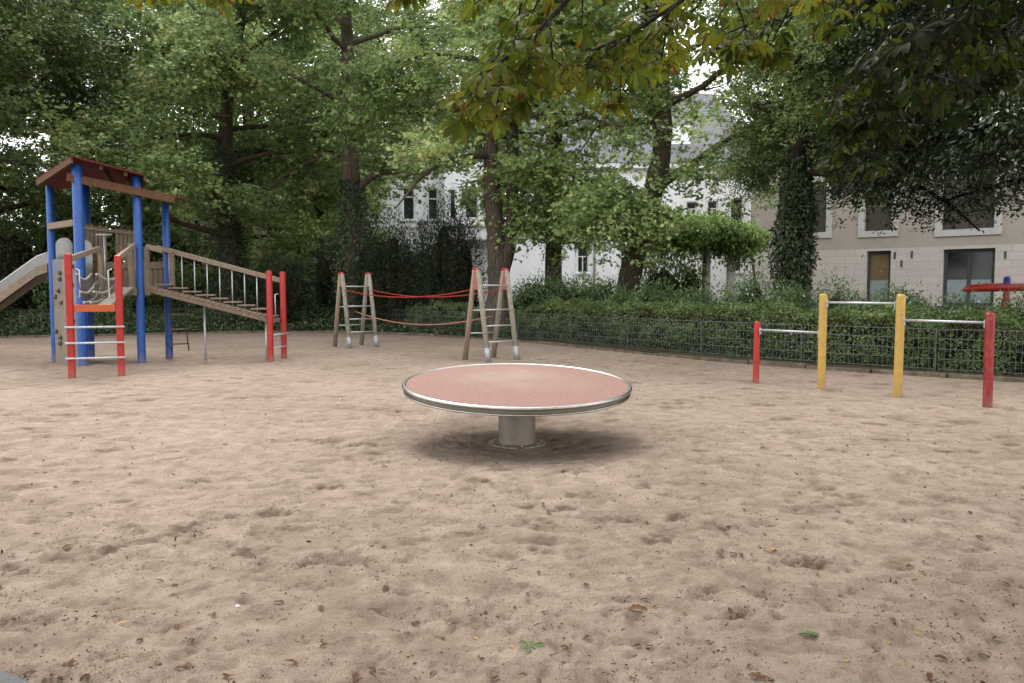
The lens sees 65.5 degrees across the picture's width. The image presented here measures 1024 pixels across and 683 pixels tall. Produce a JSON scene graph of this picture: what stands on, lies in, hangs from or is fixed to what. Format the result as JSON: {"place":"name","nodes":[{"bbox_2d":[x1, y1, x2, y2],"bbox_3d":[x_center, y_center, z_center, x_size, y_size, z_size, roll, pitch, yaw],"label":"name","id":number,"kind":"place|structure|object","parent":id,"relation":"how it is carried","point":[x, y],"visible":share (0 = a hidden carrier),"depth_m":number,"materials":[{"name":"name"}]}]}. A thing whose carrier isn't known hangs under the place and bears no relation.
{"place":"outdoors","nodes":[
{"label":"outdoors","id":0,"kind":"place"},
{"bbox_2d":[0,670,30,682],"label":"path","id":1,"kind":"structure","parent":0,"point":[5,677],"depth_m":2.94,"materials":[{"name":"grey concrete"}]},
{"bbox_2d":[0,0,782,261],"label":"sky","id":2,"kind":"structure","parent":0,"point":[695,79],"materials":[{"name":"white"}]},
{"bbox_2d":[0,333,1023,682],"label":"sand","id":3,"kind":"structure","parent":0,"point":[362,413],"depth_m":5.15,"materials":[{"name":"beige sand"}]},
{"bbox_2d":[68,660,75,666],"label":"fallen leaf","id":4,"kind":"object","parent":3,"relation":"on","point":[70,662],"visible":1,"depth_m":3.13,"materials":[{"name":"brown plant"}]},
{"bbox_2d":[79,674,89,681],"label":"fallen leaf","id":5,"kind":"object","parent":3,"relation":"on","point":[83,677],"visible":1,"depth_m":3.04,"materials":[{"name":"brown plant"}]},
{"bbox_2d":[0,155,289,378],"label":"climbing tower","id":6,"kind":"structure","parent":3,"relation":"on","point":[79,279],"depth_m":16.70,"materials":[{"name":"blue paint"}]},
{"bbox_2d":[352,672,358,681],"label":"fallen leaf","id":7,"kind":"object","parent":3,"relation":"on","point":[355,676],"visible":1,"depth_m":3.04,"materials":[{"name":"brown plant"}]},
{"bbox_2d":[333,267,519,361],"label":"rope bridge","id":8,"kind":"structure","parent":3,"relation":"on","point":[503,285],"depth_m":17.68,"materials":[{"name":"wood"}]},
{"bbox_2d":[1,358,1023,682],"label":"leaf litter","id":9,"kind":"object","parent":3,"relation":"on","point":[515,568],"visible":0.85,"depth_m":4.26,"materials":[{"name":"brown plant"}]},
{"bbox_2d":[402,363,631,449],"bbox_3d":[0.050,0.705,8.062,2.305,0.772,2.299,0,4,0],"label":"turning disc","id":10,"kind":"object","parent":3,"relation":"on","point":[516,398],"visible":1,"depth_m":7.81,"materials":[{"name":"metal"}]},
{"bbox_2d":[10,308,1023,374],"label":"fence","id":11,"kind":"object","parent":3,"relation":"on","point":[716,329],"visible":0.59,"depth_m":17.72,"materials":[{"name":"metal"}]},
{"bbox_2d":[519,640,542,651],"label":"fallen leaf","id":12,"kind":"object","parent":3,"relation":"on","point":[531,642],"visible":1,"depth_m":3.32,"materials":[{"name":"green plant"}]},
{"bbox_2d":[624,604,647,610],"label":"fallen leaf","id":13,"kind":"object","parent":3,"relation":"on","point":[637,606],"visible":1,"depth_m":3.69,"materials":[{"name":"brown plant"}]},
{"bbox_2d":[749,672,761,678],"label":"fallen leaf","id":14,"kind":"object","parent":3,"relation":"on","point":[756,674],"visible":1,"depth_m":3.06,"materials":[{"name":"brown plant"}]},
{"bbox_2d":[763,546,778,549],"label":"fallen leaf","id":15,"kind":"object","parent":3,"relation":"on","point":[771,548],"visible":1,"depth_m":4.56,"materials":[{"name":"yellow plant"}]},
{"bbox_2d":[799,630,817,635],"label":"fallen leaf","id":16,"kind":"object","parent":3,"relation":"on","point":[809,632],"visible":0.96,"depth_m":3.46,"materials":[{"name":"green plant"}]},
{"bbox_2d":[753,294,994,407],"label":"turning bars","id":17,"kind":"object","parent":3,"relation":"on","point":[899,304],"visible":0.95,"depth_m":11.23,"materials":[{"name":"red paint"}]},
{"bbox_2d":[926,672,932,681],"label":"fallen leaf","id":18,"kind":"object","parent":3,"relation":"on","point":[929,675],"visible":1,"depth_m":3.07,"materials":[{"name":"brown plant"}]},
{"bbox_2d":[934,654,947,660],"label":"fallen leaf","id":19,"kind":"object","parent":3,"relation":"on","point":[941,656],"visible":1,"depth_m":3.22,"materials":[{"name":"brown plant"}]},
{"bbox_2d":[7,310,1023,377],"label":"garden bed","id":20,"kind":"object","parent":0,"point":[810,362],"visible":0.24,"depth_m":17.68,"materials":[{"name":"soil"}]},
{"bbox_2d":[0,226,22,331],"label":"garden bush","id":21,"kind":"object","parent":20,"relation":"on","point":[1,277],"visible":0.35,"depth_m":27.66,"materials":[{"name":"green plant"}]},
{"bbox_2d":[0,211,39,249],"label":"garden bush","id":22,"kind":"object","parent":20,"relation":"on","point":[17,229],"visible":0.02,"depth_m":40.18,"materials":[{"name":"green plant"}]},
{"bbox_2d":[0,185,70,324],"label":"garden bush","id":23,"kind":"object","parent":20,"relation":"on","point":[26,303],"visible":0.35,"depth_m":32.36,"materials":[{"name":"green plant"}]},
{"bbox_2d":[17,199,123,277],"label":"garden bush","id":24,"kind":"object","parent":20,"relation":"on","point":[44,247],"visible":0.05,"depth_m":40.37,"materials":[{"name":"green plant"}]},
{"bbox_2d":[0,0,154,230],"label":"maple tree","id":25,"kind":"object","parent":20,"relation":"on","point":[49,42],"visible":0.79,"depth_m":25.09,"materials":[{"name":"green plant"}]},
{"bbox_2d":[24,273,135,322],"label":"garden bush","id":26,"kind":"object","parent":20,"relation":"on","point":[45,302],"visible":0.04,"depth_m":30.17,"materials":[{"name":"green plant"}]},
{"bbox_2d":[0,0,161,250],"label":"maple tree","id":27,"kind":"object","parent":20,"relation":"on","point":[54,87],"visible":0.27,"depth_m":32.41,"materials":[{"name":"green plant"}]},
{"bbox_2d":[0,0,215,297],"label":"maple tree","id":28,"kind":"object","parent":20,"relation":"on","point":[115,104],"visible":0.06,"depth_m":40.02,"materials":[{"name":"green plant"}]},
{"bbox_2d":[40,1,264,240],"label":"background tree","id":29,"kind":"object","parent":20,"relation":"on","point":[92,85],"visible":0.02,"depth_m":48.83,"materials":[{"name":"green plant"}]},
{"bbox_2d":[111,199,217,312],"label":"garden bush","id":30,"kind":"object","parent":20,"relation":"on","point":[176,246],"visible":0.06,"depth_m":40.70,"materials":[{"name":"green plant"}]},
{"bbox_2d":[123,252,217,312],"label":"garden bush","id":31,"kind":"object","parent":20,"relation":"on","point":[188,271],"visible":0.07,"depth_m":36.07,"materials":[{"name":"green plant"}]},
{"bbox_2d":[145,267,248,325],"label":"garden bush","id":32,"kind":"object","parent":20,"relation":"on","point":[199,284],"visible":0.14,"depth_m":32.63,"materials":[{"name":"green plant"}]},
{"bbox_2d":[0,0,411,326],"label":"maple tree","id":33,"kind":"object","parent":20,"relation":"on","point":[222,181],"visible":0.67,"depth_m":30.20,"materials":[{"name":"green plant"}]},
{"bbox_2d":[128,135,344,293],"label":"cream house","id":34,"kind":"structure","parent":20,"relation":"on","point":[254,231],"depth_m":51.69,"materials":[{"name":"beige paint"}]},
{"bbox_2d":[183,215,202,244],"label":"window","id":35,"kind":"structure","parent":34,"relation":"in","point":[194,221],"depth_m":51.78,"materials":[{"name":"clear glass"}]},
{"bbox_2d":[263,219,277,244],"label":"window","id":36,"kind":"structure","parent":34,"relation":"in","point":[266,219],"depth_m":51.80,"materials":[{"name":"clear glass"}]},
{"bbox_2d":[76,0,402,304],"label":"maple tree","id":37,"kind":"object","parent":20,"relation":"on","point":[148,59],"visible":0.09,"depth_m":39.56,"materials":[{"name":"green plant"}]},
{"bbox_2d":[0,303,482,336],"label":"ground ivy","id":38,"kind":"object","parent":20,"relation":"on","point":[25,321],"visible":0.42,"depth_m":28.42,"materials":[{"name":"green plant"}]},
{"bbox_2d":[241,277,312,307],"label":"garden bush","id":39,"kind":"object","parent":20,"relation":"on","point":[254,291],"visible":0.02,"depth_m":34.73,"materials":[{"name":"green plant"}]},
{"bbox_2d":[233,231,328,328],"bbox_3d":[-8.802,-2.059,30.458,3.736,4.307,2.791,0,4,0],"label":"yew bush","id":40,"kind":"object","parent":20,"relation":"on","point":[300,300],"visible":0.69,"depth_m":30.11,"materials":[{"name":"green plant"}]},
{"bbox_2d":[217,101,402,306],"bbox_3d":[-8.344,-5.571,34.795,8.075,9.634,7.992,0,4,0],"label":"maple tree","id":41,"kind":"object","parent":20,"relation":"on","point":[299,225],"visible":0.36,"depth_m":33.71,"materials":[{"name":"green plant"}]},
{"bbox_2d":[145,0,481,327],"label":"maple tree","id":42,"kind":"object","parent":20,"relation":"on","point":[352,199],"visible":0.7,"depth_m":28.20,"materials":[{"name":"green plant"}]},
{"bbox_2d":[299,220,366,326],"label":"yew bush","id":43,"kind":"object","parent":20,"relation":"on","point":[327,287],"visible":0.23,"depth_m":31.23,"materials":[{"name":"green plant"}]},
{"bbox_2d":[254,0,463,231],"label":"background tree","id":44,"kind":"object","parent":20,"relation":"on","point":[381,12],"visible":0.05,"depth_m":48.23,"materials":[{"name":"green plant"}]},
{"bbox_2d":[350,191,427,330],"bbox_3d":[-4.461,-2.541,29.609,3.649,5.989,2.835,0,4,0],"label":"yew bush","id":45,"kind":"object","parent":20,"relation":"on","point":[389,276],"visible":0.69,"depth_m":29.05,"materials":[{"name":"green plant"}]},
{"bbox_2d":[416,219,426,243],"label":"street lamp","id":46,"kind":"object","parent":20,"relation":"on","point":[421,222],"visible":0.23,"depth_m":41.54,"materials":[{"name":"black metal"}]},
{"bbox_2d":[401,212,449,273],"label":"yew bush","id":47,"kind":"object","parent":20,"relation":"on","point":[418,231],"visible":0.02,"depth_m":30.66,"materials":[{"name":"green plant"}]},
{"bbox_2d":[358,99,505,306],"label":"white villa","id":48,"kind":"object","parent":20,"relation":"on","point":[407,203],"visible":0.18,"depth_m":47.55,"materials":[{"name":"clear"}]},
{"bbox_2d":[366,183,381,221],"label":"window","id":49,"kind":"structure","parent":48,"relation":"in","point":[381,183],"depth_m":47.71,"materials":[{"name":"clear glass"}]},
{"bbox_2d":[400,183,416,221],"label":"window","id":50,"kind":"structure","parent":48,"relation":"in","point":[408,202],"depth_m":47.70,"materials":[{"name":"clear glass"}]},
{"bbox_2d":[425,186,439,221],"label":"window","id":51,"kind":"structure","parent":48,"relation":"in","point":[430,193],"depth_m":47.70,"materials":[{"name":"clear glass"}]},
{"bbox_2d":[448,188,456,219],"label":"window","id":52,"kind":"structure","parent":48,"relation":"in","point":[452,190],"depth_m":46.58,"materials":[{"name":"clear glass"}]},
{"bbox_2d":[463,186,479,219],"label":"window","id":53,"kind":"structure","parent":48,"relation":"in","point":[464,210],"depth_m":46.64,"materials":[{"name":"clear glass"}]},
{"bbox_2d":[405,165,486,327],"bbox_3d":[-2.216,-2.819,28.491,3.652,7.024,2.770,0,4,0],"label":"yew bush","id":54,"kind":"object","parent":20,"relation":"on","point":[446,268],"visible":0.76,"depth_m":27.93,"materials":[{"name":"green plant"}]},
{"bbox_2d":[401,0,505,223],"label":"background tree","id":55,"kind":"object","parent":20,"relation":"on","point":[457,60],"visible":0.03,"depth_m":57.52,"materials":[{"name":"green plant"}]},
{"bbox_2d":[329,0,681,336],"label":"maple tree","id":56,"kind":"object","parent":20,"relation":"on","point":[500,257],"visible":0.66,"depth_m":23.85,"materials":[{"name":"green plant"}]},
{"bbox_2d":[0,330,1023,382],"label":"kerb","id":57,"kind":"structure","parent":20,"relation":"on","point":[884,371],"depth_m":17.58,"materials":[{"name":"grey concrete"}]},
{"bbox_2d":[512,276,546,304],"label":"snowberry shrub","id":58,"kind":"object","parent":20,"relation":"on","point":[523,290],"visible":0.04,"depth_m":26.02,"materials":[{"name":"green plant"}]},
{"bbox_2d":[506,263,581,335],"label":"garden bush","id":59,"kind":"object","parent":20,"relation":"on","point":[521,302],"visible":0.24,"depth_m":25.40,"materials":[{"name":"green plant"}]},
{"bbox_2d":[382,0,715,293],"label":"maple tree","id":60,"kind":"object","parent":20,"relation":"on","point":[546,235],"visible":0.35,"depth_m":24.85,"materials":[{"name":"green plant"}]},
{"bbox_2d":[529,270,591,309],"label":"snowberry shrub","id":61,"kind":"object","parent":20,"relation":"on","point":[565,295],"visible":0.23,"depth_m":24.75,"materials":[{"name":"green plant"}]},
{"bbox_2d":[562,265,612,301],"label":"garden bush","id":62,"kind":"object","parent":20,"relation":"on","point":[591,286],"visible":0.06,"depth_m":26.33,"materials":[{"name":"green plant"}]},
{"bbox_2d":[570,271,629,309],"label":"snowberry shrub","id":63,"kind":"object","parent":20,"relation":"on","point":[608,287],"visible":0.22,"depth_m":23.68,"materials":[{"name":"green plant"}]},
{"bbox_2d":[499,94,750,303],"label":"white villa","id":64,"kind":"object","parent":20,"relation":"on","point":[574,264],"visible":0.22,"depth_m":45.81,"materials":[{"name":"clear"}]},
{"bbox_2d":[575,247,590,274],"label":"window","id":65,"kind":"structure","parent":64,"relation":"in","point":[580,264],"depth_m":45.94,"materials":[{"name":"clear glass"}]},
{"bbox_2d":[618,244,625,274],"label":"window","id":66,"kind":"structure","parent":64,"relation":"in","point":[620,260],"depth_m":45.88,"materials":[{"name":"clear glass"}]},
{"bbox_2d":[685,200,698,219],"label":"window","id":67,"kind":"structure","parent":64,"relation":"in","point":[689,204],"depth_m":45.73,"materials":[{"name":"white glass"}]},
{"bbox_2d":[706,199,719,220],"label":"window","id":68,"kind":"structure","parent":64,"relation":"in","point":[708,204],"depth_m":45.73,"materials":[{"name":"clear glass"}]},
{"bbox_2d":[729,197,743,222],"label":"window","id":69,"kind":"structure","parent":64,"relation":"in","point":[733,215],"depth_m":45.75,"materials":[{"name":"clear glass"}]},
{"bbox_2d":[735,257,743,273],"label":"window","id":70,"kind":"structure","parent":64,"relation":"in","point":[736,265],"depth_m":45.95,"materials":[{"name":"white glass"}]},
{"bbox_2d":[595,281,661,336],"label":"snowberry shrub","id":71,"kind":"object","parent":20,"relation":"on","point":[615,296],"visible":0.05,"depth_m":21.98,"materials":[{"name":"green plant"}]},
{"bbox_2d":[450,0,842,298],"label":"maple tree","id":72,"kind":"object","parent":20,"relation":"on","point":[644,215],"visible":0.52,"depth_m":22.71,"materials":[{"name":"green plant"}]},
{"bbox_2d":[611,262,710,346],"bbox_3d":[3.953,-0.805,20.853,2.584,2.579,2.312,1,4,14],"label":"snowberry shrub","id":73,"kind":"object","parent":20,"relation":"on","point":[643,297],"visible":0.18,"depth_m":20.81,"materials":[{"name":"green plant"}]},
{"bbox_2d":[638,236,718,304],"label":"garden bush","id":74,"kind":"object","parent":20,"relation":"on","point":[685,277],"visible":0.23,"depth_m":25.17,"materials":[{"name":"green plant"}]},
{"bbox_2d":[664,271,724,350],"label":"snowberry shrub","id":75,"kind":"object","parent":20,"relation":"on","point":[695,298],"visible":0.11,"depth_m":19.38,"materials":[{"name":"green plant"}]},
{"bbox_2d":[403,294,1023,374],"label":"clipped hedge","id":76,"kind":"object","parent":20,"relation":"on","point":[865,318],"visible":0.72,"depth_m":16.70,"materials":[{"name":"green plant"}]},
{"bbox_2d":[702,229,773,299],"bbox_3d":[8.000,-2.342,30.212,3.200,3.650,2.600,0,4,0],"label":"pergola","id":77,"kind":"object","parent":20,"relation":"on","point":[728,273],"visible":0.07,"depth_m":29.18,"materials":[{"name":"brown wood"}]},
{"bbox_2d":[630,202,774,297],"bbox_3d":[6.718,-2.681,29.195,5.819,4.662,4.290,0,4,0],"label":"climbing vine","id":78,"kind":"object","parent":77,"relation":"attached to","point":[743,241],"visible":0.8,"depth_m":28.17,"materials":[{"name":"green plant"}]},
{"bbox_2d":[700,1,786,125],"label":"background tree","id":79,"kind":"object","parent":20,"relation":"on","point":[735,99],"visible":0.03,"depth_m":56.77,"materials":[{"name":"green plant"}]},
{"bbox_2d":[698,253,804,352],"bbox_3d":[5.557,-0.781,18.292,2.265,2.531,2.409,-3,5,-40],"label":"snowberry shrub","id":80,"kind":"object","parent":20,"relation":"on","point":[754,292],"visible":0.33,"depth_m":18.34,"materials":[{"name":"green plant"}]},
{"bbox_2d":[757,258,881,359],"bbox_3d":[6.573,-0.614,17.173,2.623,2.394,2.657,-3,5,-38],"label":"snowberry shrub","id":81,"kind":"object","parent":20,"relation":"on","point":[812,303],"visible":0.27,"depth_m":17.10,"materials":[{"name":"green plant"}]},
{"bbox_2d":[699,0,986,308],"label":"ivy tree","id":82,"kind":"object","parent":20,"relation":"on","point":[794,226],"visible":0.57,"depth_m":21.19,"materials":[{"name":"green plant"}]},
{"bbox_2d":[743,101,1023,316],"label":"apartment house","id":83,"kind":"structure","parent":20,"relation":"on","point":[941,255],"depth_m":32.88,"materials":[{"name":"plaster"},{"name":"stone"},{"name":"glass"}]},
{"bbox_2d":[806,177,832,238],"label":"window","id":84,"kind":"structure","parent":83,"relation":"in","point":[824,232],"depth_m":35.37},
{"bbox_2d":[866,251,890,304],"bbox_3d":[15.664,-2.705,33.946,0.763,2.300,0.696,0,4,0],"label":"window","id":85,"kind":"structure","parent":83,"relation":"in","point":[879,260],"depth_m":33.98,"materials":[{"name":"brown wood"}]},
{"bbox_2d":[858,179,898,237],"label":"window","id":86,"kind":"structure","parent":83,"relation":"in","point":[870,227],"depth_m":33.88,"materials":[{"name":"white paint"}]},
{"bbox_2d":[937,248,995,308],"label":"window","id":87,"kind":"structure","parent":83,"relation":"in","point":[969,266],"depth_m":31.68,"materials":[{"name":"grey glass"}]},
{"bbox_2d":[934,166,1003,236],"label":"window","id":88,"kind":"structure","parent":83,"relation":"in","point":[947,230],"depth_m":31.56,"materials":[{"name":"white paint"}]},
{"bbox_2d":[856,268,932,320],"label":"snowberry shrub","id":89,"kind":"object","parent":20,"relation":"on","point":[891,299],"visible":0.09,"depth_m":16.04,"materials":[{"name":"green plant"}]},
{"bbox_2d":[774,0,1023,256],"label":"holly tree","id":90,"kind":"object","parent":20,"relation":"on","point":[993,130],"visible":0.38,"depth_m":15.88,"materials":[{"name":"green plant"}]},
{"bbox_2d":[910,279,1021,368],"bbox_3d":[8.598,-0.195,15.234,2.311,2.052,2.368,0,4,0],"label":"snowberry shrub","id":91,"kind":"object","parent":20,"relation":"on","point":[950,305],"visible":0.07,"depth_m":15.21,"materials":[{"name":"green plant"}]},
{"bbox_2d":[962,277,1023,313],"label":"play beam","id":92,"kind":"structure","parent":20,"relation":"on","point":[1006,285],"depth_m":18.27,"materials":[{"name":"red plastic"}]},
{"bbox_2d":[992,276,1023,324],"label":"snowberry shrub","id":93,"kind":"object","parent":20,"relation":"on","point":[1016,304],"visible":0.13,"depth_m":14.68,"materials":[{"name":"green plant"}]},
{"bbox_2d":[125,0,1023,187],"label":"chestnut tree","id":94,"kind":"object","parent":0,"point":[946,36],"visible":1,"depth_m":5.16,"materials":[{"name":"green plant"}]},
{"label":"ground","id":95,"kind":"structure","parent":0,"visible":0},
{"bbox_2d":[1,1,50,201],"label":"background tree","id":96,"kind":"object","parent":95,"relation":"on","point":[19,139],"depth_m":43.95,"materials":[{"name":"green plant"}]},
{"bbox_2d":[0,0,95,223],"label":"background tree","id":97,"kind":"object","parent":95,"relation":"on","point":[25,140],"visible":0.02,"depth_m":50.17,"materials":[{"name":"green plant"}]}
]}

